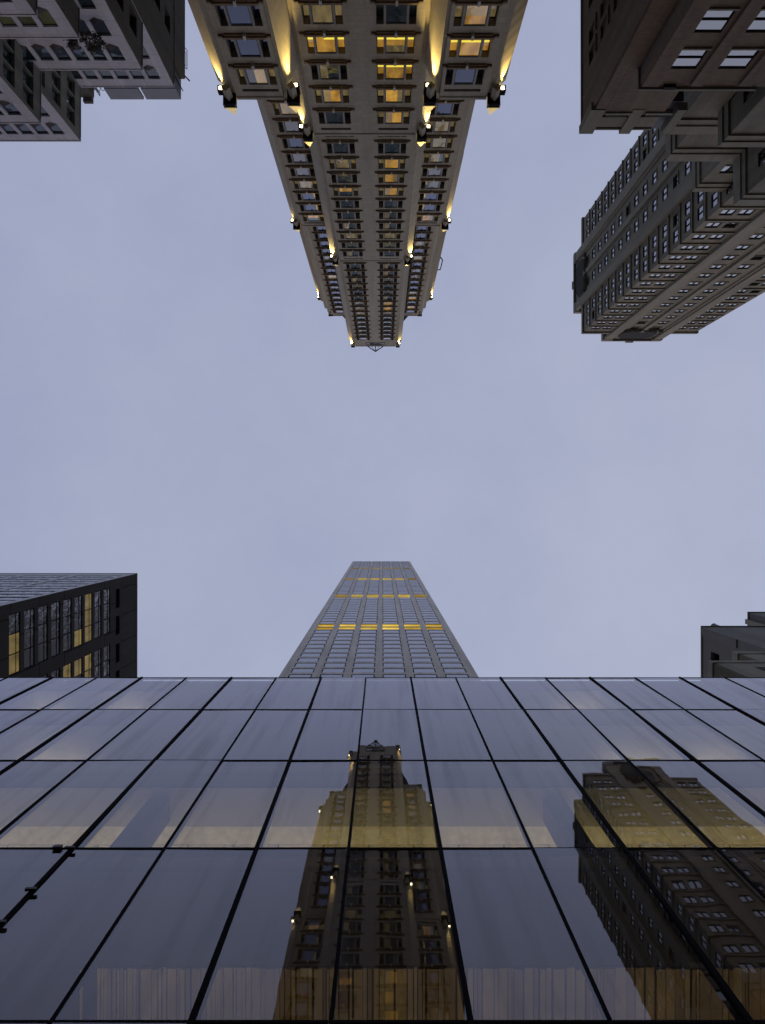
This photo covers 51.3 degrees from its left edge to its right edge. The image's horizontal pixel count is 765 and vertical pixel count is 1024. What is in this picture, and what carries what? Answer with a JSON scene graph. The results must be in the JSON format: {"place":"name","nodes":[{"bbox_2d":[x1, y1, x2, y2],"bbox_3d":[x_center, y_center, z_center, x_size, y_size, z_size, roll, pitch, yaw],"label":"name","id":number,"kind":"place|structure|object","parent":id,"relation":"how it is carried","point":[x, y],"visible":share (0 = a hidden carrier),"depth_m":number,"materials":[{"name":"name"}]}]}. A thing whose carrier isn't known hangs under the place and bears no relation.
{"place":"outdoors","nodes":[
{"label":"outdoors","id":0,"kind":"place"},
{"bbox_2d":[0,573,137,676],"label":"dark office block","id":1,"kind":"structure","parent":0,"point":[68,624],"depth_m":121.95,"materials":[{"name":"grey metal"}]},
{"bbox_2d":[9,612,19,675],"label":"window","id":2,"kind":"structure","parent":1,"relation":"in","point":[14,618],"depth_m":100.42,"materials":[{"name":"yellow glass"}]},
{"bbox_2d":[0,591,54,592],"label":"window","id":3,"kind":"structure","parent":1,"relation":"in","point":[0,591],"depth_m":115.21,"materials":[{"name":"grey glass"}]},
{"bbox_2d":[24,608,33,669],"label":"window","id":4,"kind":"structure","parent":1,"relation":"in","point":[29,613],"depth_m":104.37,"materials":[{"name":"grey glass"}]},
{"bbox_2d":[38,604,47,663],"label":"window","id":5,"kind":"structure","parent":1,"relation":"in","point":[42,610],"depth_m":108.68,"materials":[{"name":"grey glass"}]},
{"bbox_2d":[51,601,59,657],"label":"window","id":6,"kind":"structure","parent":1,"relation":"in","point":[55,607],"depth_m":112.98,"materials":[{"name":"grey glass"}]},
{"bbox_2d":[63,598,70,652],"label":"window","id":7,"kind":"structure","parent":1,"relation":"in","point":[67,602],"depth_m":116.94,"materials":[{"name":"grey glass"}]},
{"bbox_2d":[63,662,70,676],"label":"window","id":8,"kind":"structure","parent":1,"relation":"in","point":[66,668],"depth_m":117.31,"materials":[{"name":"yellow glass"}]},
{"bbox_2d":[74,595,81,647],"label":"window","id":9,"kind":"structure","parent":1,"relation":"in","point":[78,599],"depth_m":121.54,"materials":[{"name":"grey glass"}]},
{"bbox_2d":[74,657,81,676],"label":"window","id":10,"kind":"structure","parent":1,"relation":"in","point":[77,663],"depth_m":121.54,"materials":[{"name":"yellow glass"}]},
{"bbox_2d":[85,592,91,642],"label":"window","id":11,"kind":"structure","parent":1,"relation":"in","point":[88,597],"depth_m":125.68,"materials":[{"name":"yellow glass"}]},
{"bbox_2d":[85,653,91,676],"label":"window","id":12,"kind":"structure","parent":1,"relation":"in","point":[88,658],"depth_m":125.68,"materials":[{"name":"yellow glass"}]},
{"bbox_2d":[95,590,100,638],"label":"window","id":13,"kind":"structure","parent":1,"relation":"in","point":[97,593],"depth_m":129.66,"materials":[{"name":"grey glass"}]},
{"bbox_2d":[95,648,100,676],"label":"window","id":14,"kind":"structure","parent":1,"relation":"in","point":[98,652],"depth_m":130.01,"materials":[{"name":"grey glass"}]},
{"bbox_2d":[104,588,109,634],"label":"window","id":15,"kind":"structure","parent":1,"relation":"in","point":[106,591],"depth_m":133.88,"materials":[{"name":"grey glass"}]},
{"bbox_2d":[104,644,109,676],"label":"window","id":16,"kind":"structure","parent":1,"relation":"in","point":[106,648],"depth_m":134.17,"materials":[{"name":"grey glass"}]},
{"bbox_2d":[0,0,189,141],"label":"stepped office block","id":17,"kind":"structure","parent":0,"point":[49,79],"depth_m":67.34,"materials":[{"name":"grey concrete"}]},
{"bbox_2d":[0,17,16,24],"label":"window","id":18,"kind":"structure","parent":17,"relation":"in","point":[4,20],"depth_m":58.06,"materials":[{"name":"green glass"}]},
{"bbox_2d":[3,39,13,83],"bbox_3d":[-29.524,-35.847,62.475,0.400,1.950,4.300,0,-90,0],"label":"window","id":19,"kind":"structure","parent":17,"relation":"in","point":[7,50],"depth_m":62.72,"materials":[{"name":"glass"}]},
{"bbox_2d":[0,100,19,112],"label":"window","id":20,"kind":"structure","parent":17,"relation":"in","point":[9,107],"depth_m":66.00,"materials":[{"name":"black glass"}]},
{"bbox_2d":[18,17,36,24],"bbox_3d":[-25.777,-35.747,57.434,1.140,2.000,0.080,0,-90,0],"label":"window","id":21,"kind":"structure","parent":17,"relation":"in","point":[24,20],"depth_m":58.00,"materials":[{"name":"green glass"}]},
{"bbox_2d":[23,52,32,105],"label":"window","id":22,"kind":"structure","parent":17,"relation":"in","point":[27,74],"depth_m":66.23,"materials":[{"name":"glass"}]},
{"bbox_2d":[31,44,52,58],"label":"window","id":23,"kind":"structure","parent":17,"relation":"in","point":[42,52],"depth_m":65.60,"materials":[{"name":"black glass"}]},
{"bbox_2d":[38,6,56,24],"bbox_3d":[-24.287,-35.508,57.223,1.140,2.420,0.560,0,-90,0],"label":"window","id":24,"kind":"structure","parent":17,"relation":"in","point":[45,17],"depth_m":57.59,"materials":[{"name":"green glass"}]},
{"bbox_2d":[49,44,70,58],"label":"window","id":25,"kind":"structure","parent":17,"relation":"in","point":[60,52],"depth_m":65.60,"materials":[{"name":"black glass"}]},
{"bbox_2d":[67,45,88,58],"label":"window","id":26,"kind":"structure","parent":17,"relation":"in","point":[79,53],"depth_m":65.74,"materials":[{"name":"black glass"}]},
{"bbox_2d":[62,29,105,54],"bbox_3d":[-22.699,-36.008,60.986,3.046,2.371,2.296,0,-90,0],"label":"terrace shrub","id":27,"kind":"object","parent":17,"relation":"on","point":[71,43],"visible":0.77,"depth_m":61.03,"materials":[{"name":"green plant"}]},
{"bbox_2d":[78,0,94,6],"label":"window","id":28,"kind":"structure","parent":17,"relation":"in","point":[84,3],"depth_m":59.45,"materials":[{"name":"black glass"}]},
{"bbox_2d":[87,44,106,58],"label":"window","id":29,"kind":"structure","parent":17,"relation":"in","point":[101,55],"depth_m":66.03,"materials":[{"name":"black glass"}]},
{"bbox_2d":[89,17,110,33],"bbox_3d":[-22.009,-37.689,62.007,1.140,2.420,0.560,0,-90,0],"label":"window","id":30,"kind":"structure","parent":17,"relation":"in","point":[99,25],"depth_m":62.16,"materials":[{"name":"black glass"}]},
{"bbox_2d":[104,44,124,58],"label":"window","id":31,"kind":"structure","parent":17,"relation":"in","point":[114,51],"depth_m":65.60,"materials":[{"name":"black glass"}]},
{"bbox_2d":[188,0,527,351],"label":"hotel tower","id":32,"kind":"structure","parent":0,"point":[366,107],"depth_m":76.52,"materials":[{"name":"stone"}]},
{"bbox_2d":[206,0,263,25],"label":"window","id":33,"kind":"structure","parent":32,"relation":"in","point":[236,12],"depth_m":55.92,"materials":[{"name":"blue glass"}]},
{"bbox_2d":[218,32,270,56],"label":"window","id":34,"kind":"structure","parent":32,"relation":"in","point":[245,44],"depth_m":59.63,"materials":[{"name":"blue glass"}]},
{"bbox_2d":[228,62,277,84],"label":"window","id":35,"kind":"structure","parent":32,"relation":"in","point":[254,73],"depth_m":63.49,"materials":[{"name":"beige glass"}]},
{"bbox_2d":[267,98,297,114],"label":"window","id":36,"kind":"structure","parent":32,"relation":"in","point":[282,105],"depth_m":85.06,"materials":[{"name":"beige glass"}]},
{"bbox_2d":[272,117,301,131],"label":"window","id":37,"kind":"structure","parent":32,"relation":"in","point":[290,124],"depth_m":88.32,"materials":[{"name":"grey glass"}]},
{"bbox_2d":[277,134,304,147],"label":"window","id":38,"kind":"structure","parent":32,"relation":"in","point":[294,141],"depth_m":92.33,"materials":[{"name":"blue glass"}]},
{"bbox_2d":[281,150,311,162],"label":"window","id":39,"kind":"structure","parent":32,"relation":"in","point":[297,156],"depth_m":96.17,"materials":[{"name":"grey glass"}]},
{"bbox_2d":[285,164,313,175],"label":"window","id":40,"kind":"structure","parent":32,"relation":"in","point":[300,170],"depth_m":100.25,"materials":[{"name":"grey glass"}]},
{"bbox_2d":[289,178,316,188],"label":"window","id":41,"kind":"structure","parent":32,"relation":"in","point":[303,183],"depth_m":104.09,"materials":[{"name":"beige glass"}]},
{"bbox_2d":[292,190,318,199],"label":"window","id":42,"kind":"structure","parent":32,"relation":"in","point":[305,195],"depth_m":107.86,"materials":[{"name":"blue glass"}]},
{"bbox_2d":[296,202,320,210],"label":"window","id":43,"kind":"structure","parent":32,"relation":"in","point":[308,206],"depth_m":111.70,"materials":[{"name":"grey glass"}]},
{"bbox_2d":[298,212,322,220],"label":"window","id":44,"kind":"structure","parent":32,"relation":"in","point":[311,216],"depth_m":115.61,"materials":[{"name":"glass"}]},
{"bbox_2d":[294,0,346,23],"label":"window","id":45,"kind":"structure","parent":32,"relation":"in","point":[319,11],"depth_m":59.98,"materials":[{"name":"beige glass"}]},
{"bbox_2d":[299,30,348,53],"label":"window","id":46,"kind":"structure","parent":32,"relation":"in","point":[323,41],"depth_m":63.66,"materials":[{"name":"yellow glass"}]},
{"bbox_2d":[304,58,350,79],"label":"window","id":47,"kind":"structure","parent":32,"relation":"in","point":[327,68],"depth_m":67.48,"materials":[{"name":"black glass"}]},
{"bbox_2d":[309,84,352,102],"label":"window","id":48,"kind":"structure","parent":32,"relation":"in","point":[330,93],"depth_m":71.49,"materials":[{"name":"glass"}]},
{"bbox_2d":[312,107,354,123],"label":"window","id":49,"kind":"structure","parent":32,"relation":"in","point":[332,115],"depth_m":75.34,"materials":[{"name":"blue glass"}]},
{"bbox_2d":[322,139,357,153],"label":"window","id":50,"kind":"structure","parent":32,"relation":"in","point":[337,145],"depth_m":86.57,"materials":[{"name":"blue glass"}]},
{"bbox_2d":[324,155,358,168],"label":"window","id":51,"kind":"structure","parent":32,"relation":"in","point":[340,162],"depth_m":90.48,"materials":[{"name":"yellow glass"}]},
{"bbox_2d":[327,171,359,182],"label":"window","id":52,"kind":"structure","parent":32,"relation":"in","point":[341,176],"depth_m":94.31,"materials":[{"name":"glass"}]},
{"bbox_2d":[329,184,360,195],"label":"window","id":53,"kind":"structure","parent":32,"relation":"in","point":[343,190],"depth_m":98.26,"materials":[{"name":"glass"}]},
{"bbox_2d":[331,197,361,207],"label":"window","id":54,"kind":"structure","parent":32,"relation":"in","point":[346,202],"depth_m":102.15,"materials":[{"name":"black glass"}]},
{"bbox_2d":[333,209,362,218],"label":"window","id":55,"kind":"structure","parent":32,"relation":"in","point":[345,214],"depth_m":106.06,"materials":[{"name":"glass"}]},
{"bbox_2d":[335,220,362,228],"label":"window","id":56,"kind":"structure","parent":32,"relation":"in","point":[348,224],"depth_m":110.07,"materials":[{"name":"grey glass"}]},
{"bbox_2d":[336,230,363,238],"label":"window","id":57,"kind":"structure","parent":32,"relation":"in","point":[349,234],"depth_m":112.68,"materials":[{"name":"brown glass"}]},
{"bbox_2d":[338,240,364,247],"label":"window","id":58,"kind":"structure","parent":32,"relation":"in","point":[348,243],"depth_m":117.59,"materials":[{"name":"grey glass"}]},
{"bbox_2d":[339,249,364,255],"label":"window","id":59,"kind":"structure","parent":32,"relation":"in","point":[350,252],"depth_m":120.36,"materials":[{"name":"grey glass"}]},
{"bbox_2d":[343,262,366,268],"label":"window","id":60,"kind":"structure","parent":32,"relation":"in","point":[353,265],"depth_m":132.61,"materials":[{"name":"glass"}]},
{"bbox_2d":[344,269,366,275],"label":"window","id":61,"kind":"structure","parent":32,"relation":"in","point":[354,272],"depth_m":135.32,"materials":[{"name":"grey glass"}]},
{"bbox_2d":[322,273,425,339],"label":"upper window","id":62,"kind":"structure","parent":32,"relation":"in","point":[412,295],"depth_m":170.27,"materials":[{"name":"black glass"}]},
{"bbox_2d":[377,269,399,275],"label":"window","id":63,"kind":"structure","parent":32,"relation":"in","point":[386,272],"depth_m":135.32,"materials":[{"name":"grey glass"}]},
{"bbox_2d":[377,276,399,282],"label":"window","id":64,"kind":"structure","parent":32,"relation":"in","point":[385,278],"depth_m":140.42,"materials":[{"name":"grey glass"}]},
{"bbox_2d":[377,262,400,268],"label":"window","id":65,"kind":"structure","parent":32,"relation":"in","point":[386,265],"depth_m":132.59,"materials":[{"name":"grey glass"}]},
{"bbox_2d":[376,240,402,247],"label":"window","id":66,"kind":"structure","parent":32,"relation":"in","point":[386,243],"depth_m":117.54,"materials":[{"name":"grey glass"}]},
{"bbox_2d":[377,249,401,255],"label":"window","id":67,"kind":"structure","parent":32,"relation":"in","point":[386,252],"depth_m":120.36,"materials":[{"name":"glass"}]},
{"bbox_2d":[376,230,403,238],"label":"window","id":68,"kind":"structure","parent":32,"relation":"in","point":[389,234],"depth_m":112.68,"materials":[{"name":"brown glass"}]},
{"bbox_2d":[375,197,405,207],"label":"window","id":69,"kind":"structure","parent":32,"relation":"in","point":[390,202],"depth_m":102.15,"materials":[{"name":"glass"}]},
{"bbox_2d":[376,209,404,218],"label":"window","id":70,"kind":"structure","parent":32,"relation":"in","point":[387,214],"depth_m":106.06,"materials":[{"name":"grey glass"}]},
{"bbox_2d":[376,220,404,228],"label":"window","id":71,"kind":"structure","parent":32,"relation":"in","point":[389,224],"depth_m":110.07,"materials":[{"name":"grey glass"}]},
{"bbox_2d":[375,184,406,195],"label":"window","id":72,"kind":"structure","parent":32,"relation":"in","point":[388,190],"depth_m":98.26,"materials":[{"name":"glass"}]},
{"bbox_2d":[374,155,408,168],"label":"window","id":73,"kind":"structure","parent":32,"relation":"in","point":[389,162],"depth_m":90.48,"materials":[{"name":"orange glass"}]},
{"bbox_2d":[375,171,407,182],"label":"window","id":74,"kind":"structure","parent":32,"relation":"in","point":[388,176],"depth_m":94.22,"materials":[{"name":"glass"}]},
{"bbox_2d":[374,139,410,153],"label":"window","id":75,"kind":"structure","parent":32,"relation":"in","point":[388,145],"depth_m":86.57,"materials":[{"name":"blue glass"}]},
{"bbox_2d":[373,107,414,123],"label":"window","id":76,"kind":"structure","parent":32,"relation":"in","point":[393,115],"depth_m":75.43,"materials":[{"name":"orange glass"}]},
{"bbox_2d":[372,84,416,102],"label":"window","id":77,"kind":"structure","parent":32,"relation":"in","point":[394,93],"depth_m":71.50,"materials":[{"name":"yellow glass"}]},
{"bbox_2d":[372,58,418,79],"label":"window","id":78,"kind":"structure","parent":32,"relation":"in","point":[394,68],"depth_m":67.50,"materials":[{"name":"glass"}]},
{"bbox_2d":[371,30,420,53],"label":"window","id":79,"kind":"structure","parent":32,"relation":"in","point":[395,41],"depth_m":63.66,"materials":[{"name":"yellow glass"}]},
{"bbox_2d":[370,0,422,23],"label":"window","id":80,"kind":"structure","parent":32,"relation":"in","point":[393,11],"depth_m":59.99,"materials":[{"name":"glass"}]},
{"bbox_2d":[412,247,429,253],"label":"window","id":81,"kind":"structure","parent":32,"relation":"in","point":[416,250],"depth_m":144.69,"materials":[{"name":"blue glass"}]},
{"bbox_2d":[413,239,431,246],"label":"window","id":82,"kind":"structure","parent":32,"relation":"in","point":[417,243],"depth_m":140.59,"materials":[{"name":"grey glass"}]},
{"bbox_2d":[414,231,432,238],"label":"window","id":83,"kind":"structure","parent":32,"relation":"in","point":[418,235],"depth_m":136.69,"materials":[{"name":"blue glass"}]},
{"bbox_2d":[416,212,441,220],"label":"window","id":84,"kind":"structure","parent":32,"relation":"in","point":[428,216],"depth_m":114.54,"materials":[{"name":"beige glass"}]},
{"bbox_2d":[418,202,443,210],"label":"window","id":85,"kind":"structure","parent":32,"relation":"in","point":[426,206],"depth_m":111.70,"materials":[{"name":"blue glass"}]},
{"bbox_2d":[419,190,445,199],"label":"window","id":86,"kind":"structure","parent":32,"relation":"in","point":[427,195],"depth_m":107.86,"materials":[{"name":"blue glass"}]},
{"bbox_2d":[420,178,448,188],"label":"window","id":87,"kind":"structure","parent":32,"relation":"in","point":[430,183],"depth_m":104.09,"materials":[{"name":"grey glass"}]},
{"bbox_2d":[422,164,451,175],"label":"window","id":88,"kind":"structure","parent":32,"relation":"in","point":[432,170],"depth_m":100.17,"materials":[{"name":"grey glass"}]},
{"bbox_2d":[423,150,453,162],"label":"window","id":89,"kind":"structure","parent":32,"relation":"in","point":[434,156],"depth_m":96.17,"materials":[{"name":"grey glass"}]},
{"bbox_2d":[426,134,456,147],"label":"window","id":90,"kind":"structure","parent":32,"relation":"in","point":[436,141],"depth_m":92.36,"materials":[{"name":"grey glass"}]},
{"bbox_2d":[428,117,460,131],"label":"window","id":91,"kind":"structure","parent":32,"relation":"in","point":[442,124],"depth_m":88.53,"materials":[{"name":"beige glass"}]},
{"bbox_2d":[433,99,464,114],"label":"window","id":92,"kind":"structure","parent":32,"relation":"in","point":[443,107],"depth_m":84.85,"materials":[{"name":"blue glass"}]},
{"bbox_2d":[442,62,491,84],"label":"window","id":93,"kind":"structure","parent":32,"relation":"in","point":[460,73],"depth_m":63.49,"materials":[{"name":"blue glass"}]},
{"bbox_2d":[446,32,498,56],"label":"window","id":94,"kind":"structure","parent":32,"relation":"in","point":[472,44],"depth_m":59.70,"materials":[{"name":"glass"}]},
{"bbox_2d":[450,0,507,25],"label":"window","id":95,"kind":"structure","parent":32,"relation":"in","point":[471,12],"depth_m":55.92,"materials":[{"name":"glass"}]},
{"bbox_2d":[279,561,477,680],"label":"slender skyscraper","id":96,"kind":"structure","parent":0,"point":[379,619],"depth_m":164.99,"materials":[{"name":"grey concrete"}]},
{"bbox_2d":[290,669,314,672],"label":"window","id":97,"kind":"structure","parent":96,"relation":"in","point":[293,670],"depth_m":125.92,"materials":[{"name":"grey glass"}]},
{"bbox_2d":[321,669,344,672],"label":"window","id":98,"kind":"structure","parent":96,"relation":"in","point":[323,670],"depth_m":126.63,"materials":[{"name":"grey glass"}]},
{"bbox_2d":[352,669,374,672],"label":"window","id":99,"kind":"structure","parent":96,"relation":"in","point":[353,670],"depth_m":126.28,"materials":[{"name":"grey glass"}]},
{"bbox_2d":[324,562,435,614],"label":"upper window","id":100,"kind":"structure","parent":96,"relation":"in","point":[346,582],"depth_m":261.42,"materials":[{"name":"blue glass"}]},
{"bbox_2d":[413,669,435,672],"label":"window","id":101,"kind":"structure","parent":96,"relation":"in","point":[414,670],"depth_m":125.92,"materials":[{"name":"grey glass"}]},
{"bbox_2d":[0,677,764,1023],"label":"glass building","id":102,"kind":"structure","parent":0,"point":[382,849],"depth_m":19.55,"materials":[{"name":"blue glass"}]},
{"bbox_2d":[0,0,764,676],"label":"sky","id":103,"kind":"structure","parent":0,"point":[182,409],"materials":[{"name":"blue"}]},
{"bbox_2d":[572,87,764,342],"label":"setback stone tower","id":104,"kind":"structure","parent":0,"point":[673,232],"depth_m":123.43,"materials":[{"name":"grey stone"}]},
{"bbox_2d":[579,0,764,133],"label":"brown brick block","id":105,"kind":"structure","parent":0,"point":[645,64],"depth_m":56.70,"materials":[{"name":"brick"}]},
{"bbox_2d":[671,47,711,67],"bbox_3d":[21.000,-31.145,54.647,2.150,2.610,0.330,0,-90,0],"label":"window","id":106,"kind":"structure","parent":105,"relation":"in","point":[689,57],"depth_m":54.69,"materials":[{"name":"grey glass"}]},
{"bbox_2d":[695,7,740,30],"bbox_3d":[21.000,-31.162,50.447,2.150,2.610,0.330,0,-90,0],"label":"window","id":107,"kind":"structure","parent":105,"relation":"in","point":[715,19],"depth_m":50.46,"materials":[{"name":"grey glass"}]},
{"bbox_2d":[719,47,764,67],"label":"window","id":108,"kind":"structure","parent":105,"relation":"in","point":[739,57],"depth_m":54.69,"materials":[{"name":"grey glass"}]},
{"bbox_2d":[746,7,764,30],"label":"window","id":109,"kind":"structure","parent":105,"relation":"in","point":[758,24],"depth_m":50.96,"materials":[{"name":"grey glass"}]},
{"bbox_2d":[701,612,764,676],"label":"terraced stone building","id":110,"kind":"structure","parent":0,"point":[732,651],"depth_m":82.59,"materials":[{"name":"grey stone"}]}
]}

